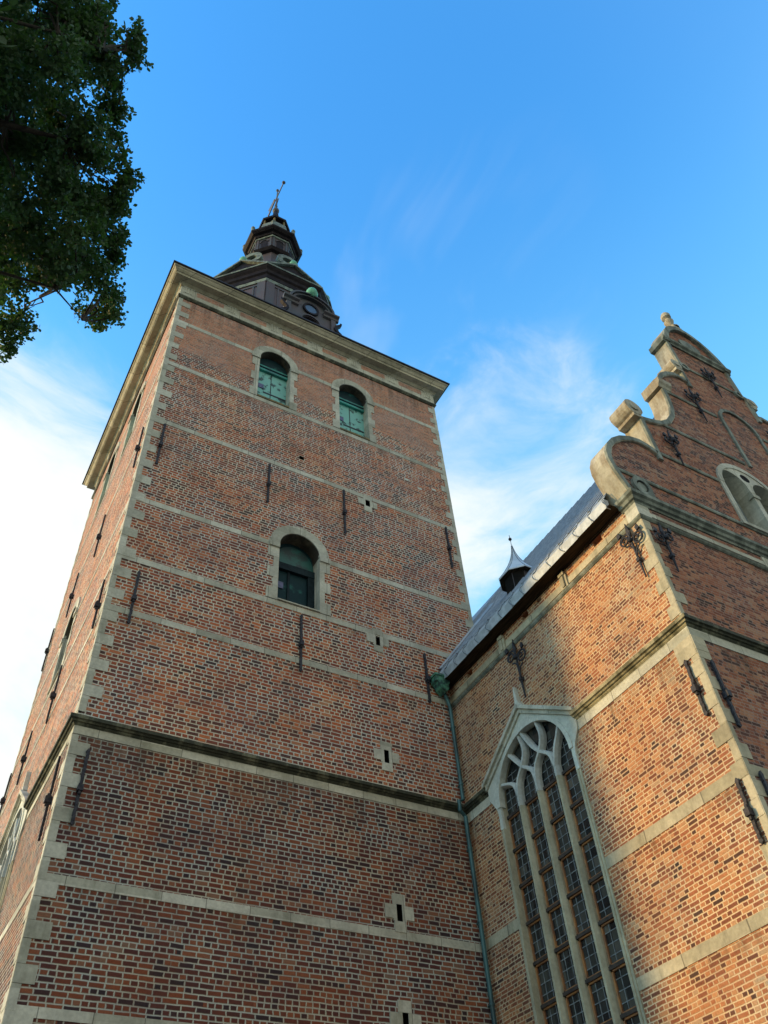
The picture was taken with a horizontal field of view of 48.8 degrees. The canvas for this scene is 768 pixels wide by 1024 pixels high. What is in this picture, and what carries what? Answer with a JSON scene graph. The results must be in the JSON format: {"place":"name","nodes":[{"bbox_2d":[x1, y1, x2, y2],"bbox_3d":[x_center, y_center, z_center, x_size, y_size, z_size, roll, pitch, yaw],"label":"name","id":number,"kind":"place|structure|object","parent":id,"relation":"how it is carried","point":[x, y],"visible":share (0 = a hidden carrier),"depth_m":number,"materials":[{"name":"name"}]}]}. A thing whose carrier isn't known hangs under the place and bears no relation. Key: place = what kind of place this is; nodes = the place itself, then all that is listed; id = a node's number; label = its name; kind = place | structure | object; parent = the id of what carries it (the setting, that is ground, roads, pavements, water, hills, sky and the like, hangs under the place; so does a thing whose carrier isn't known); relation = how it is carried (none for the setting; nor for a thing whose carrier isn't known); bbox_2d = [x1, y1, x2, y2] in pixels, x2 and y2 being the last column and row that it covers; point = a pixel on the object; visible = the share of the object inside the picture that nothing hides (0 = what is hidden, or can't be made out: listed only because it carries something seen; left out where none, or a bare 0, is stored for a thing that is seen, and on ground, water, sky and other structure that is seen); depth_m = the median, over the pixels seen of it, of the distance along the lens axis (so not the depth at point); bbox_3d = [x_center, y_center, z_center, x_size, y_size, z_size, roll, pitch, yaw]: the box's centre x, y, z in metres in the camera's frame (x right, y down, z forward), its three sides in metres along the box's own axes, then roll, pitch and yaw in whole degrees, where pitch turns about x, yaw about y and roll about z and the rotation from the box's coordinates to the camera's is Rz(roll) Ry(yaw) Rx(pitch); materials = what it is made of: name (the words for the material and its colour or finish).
{"place":"outdoors","nodes":[
{"label":"outdoors","id":0,"kind":"place"},
{"bbox_2d":[0,0,153,364],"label":"broadleaf tree","id":1,"kind":"object","parent":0,"point":[56,149],"visible":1,"depth_m":9.71,"materials":[{"name":"green plant"}]},
{"bbox_2d":[0,181,491,1023],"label":"church tower","id":2,"kind":"structure","parent":0,"point":[230,795],"depth_m":21.92,"materials":[{"name":"brick"}]},
{"bbox_2d":[0,771,30,912],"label":"tall window","id":3,"kind":"structure","parent":2,"relation":"in","point":[9,843],"depth_m":22.16,"materials":[{"name":"stone"}]},
{"bbox_2d":[45,597,80,700],"bbox_3d":[-10.200,4.286,27.643,0.535,3.310,2.086,20,-53,-21],"label":"window","id":4,"kind":"structure","parent":2,"relation":"in","point":[63,645],"depth_m":27.84,"materials":[{"name":"stone"}]},
{"bbox_2d":[93,441,119,519],"bbox_3d":[-11.420,-1.475,35.523,0.435,3.655,1.976,20,-53,-21],"label":"window","id":5,"kind":"structure","parent":2,"relation":"in","point":[106,479],"depth_m":35.81,"materials":[{"name":"stone"}]},
{"bbox_2d":[119,381,145,460],"bbox_3d":[-9.768,-3.750,33.592,0.435,3.655,1.976,20,-53,-21],"label":"window","id":6,"kind":"structure","parent":2,"relation":"in","point":[132,421],"depth_m":33.95,"materials":[{"name":"stone"}]},
{"bbox_2d":[249,346,298,410],"bbox_3d":[-4.290,-5.196,32.727,1.976,3.655,0.435,20,-53,-21],"label":"window","id":7,"kind":"structure","parent":2,"relation":"in","point":[275,373],"depth_m":32.94,"materials":[{"name":"stone"}]},
{"bbox_2d":[265,526,330,615],"bbox_3d":[-2.686,1.774,25.977,2.086,3.310,0.535,20,-53,-21],"label":"window","id":8,"kind":"structure","parent":2,"relation":"in","point":[298,571],"depth_m":26.09,"materials":[{"name":"stone"}]},
{"bbox_2d":[331,379,376,443],"bbox_3d":[-1.301,-4.087,33.978,1.976,3.655,0.435,20,-53,-21],"label":"window","id":9,"kind":"structure","parent":2,"relation":"in","point":[352,411],"depth_m":34.20,"materials":[{"name":"stone"}]},
{"bbox_2d":[358,494,376,512],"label":"slit window","id":10,"kind":"structure","parent":2,"relation":"in","point":[366,500],"depth_m":29.88,"materials":[{"name":"stone"}]},
{"bbox_2d":[366,628,388,652],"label":"slit window","id":11,"kind":"structure","parent":2,"relation":"in","point":[379,642],"depth_m":25.33,"materials":[{"name":"stone"}]},
{"bbox_2d":[373,741,399,772],"bbox_3d":[-0.065,6.669,22.577,0.760,0.860,0.574,20,-53,-21],"label":"slit window","id":12,"kind":"structure","parent":2,"relation":"in","point":[385,754],"depth_m":22.44,"materials":[{"name":"stone"}]},
{"bbox_2d":[384,893,413,932],"bbox_3d":[0.224,9.403,19.603,0.760,0.860,0.574,20,-53,-21],"label":"slit window","id":13,"kind":"structure","parent":2,"relation":"in","point":[400,914],"depth_m":19.47,"materials":[{"name":"stone"}]},
{"bbox_2d":[389,1000,421,1023],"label":"slit window","id":14,"kind":"structure","parent":2,"relation":"in","point":[404,1015],"depth_m":17.89,"materials":[{"name":"stone"}]},
{"bbox_2d":[0,0,767,806],"label":"sky","id":15,"kind":"structure","parent":0,"point":[506,203],"materials":[{"name":"blue"}]},
{"bbox_2d":[430,312,767,1023],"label":"gabled church wing","id":16,"kind":"structure","parent":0,"point":[604,681],"depth_m":19.11,"materials":[{"name":"brown brick"}]},
{"bbox_2d":[482,687,647,1023],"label":"tall window","id":17,"kind":"structure","parent":16,"relation":"in","point":[579,966],"depth_m":18.72,"materials":[{"name":"stone"}]},
{"bbox_2d":[716,463,767,533],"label":"twin window","id":18,"kind":"structure","parent":16,"relation":"in","point":[751,506],"depth_m":25.06,"materials":[{"name":"stone"}]}
]}

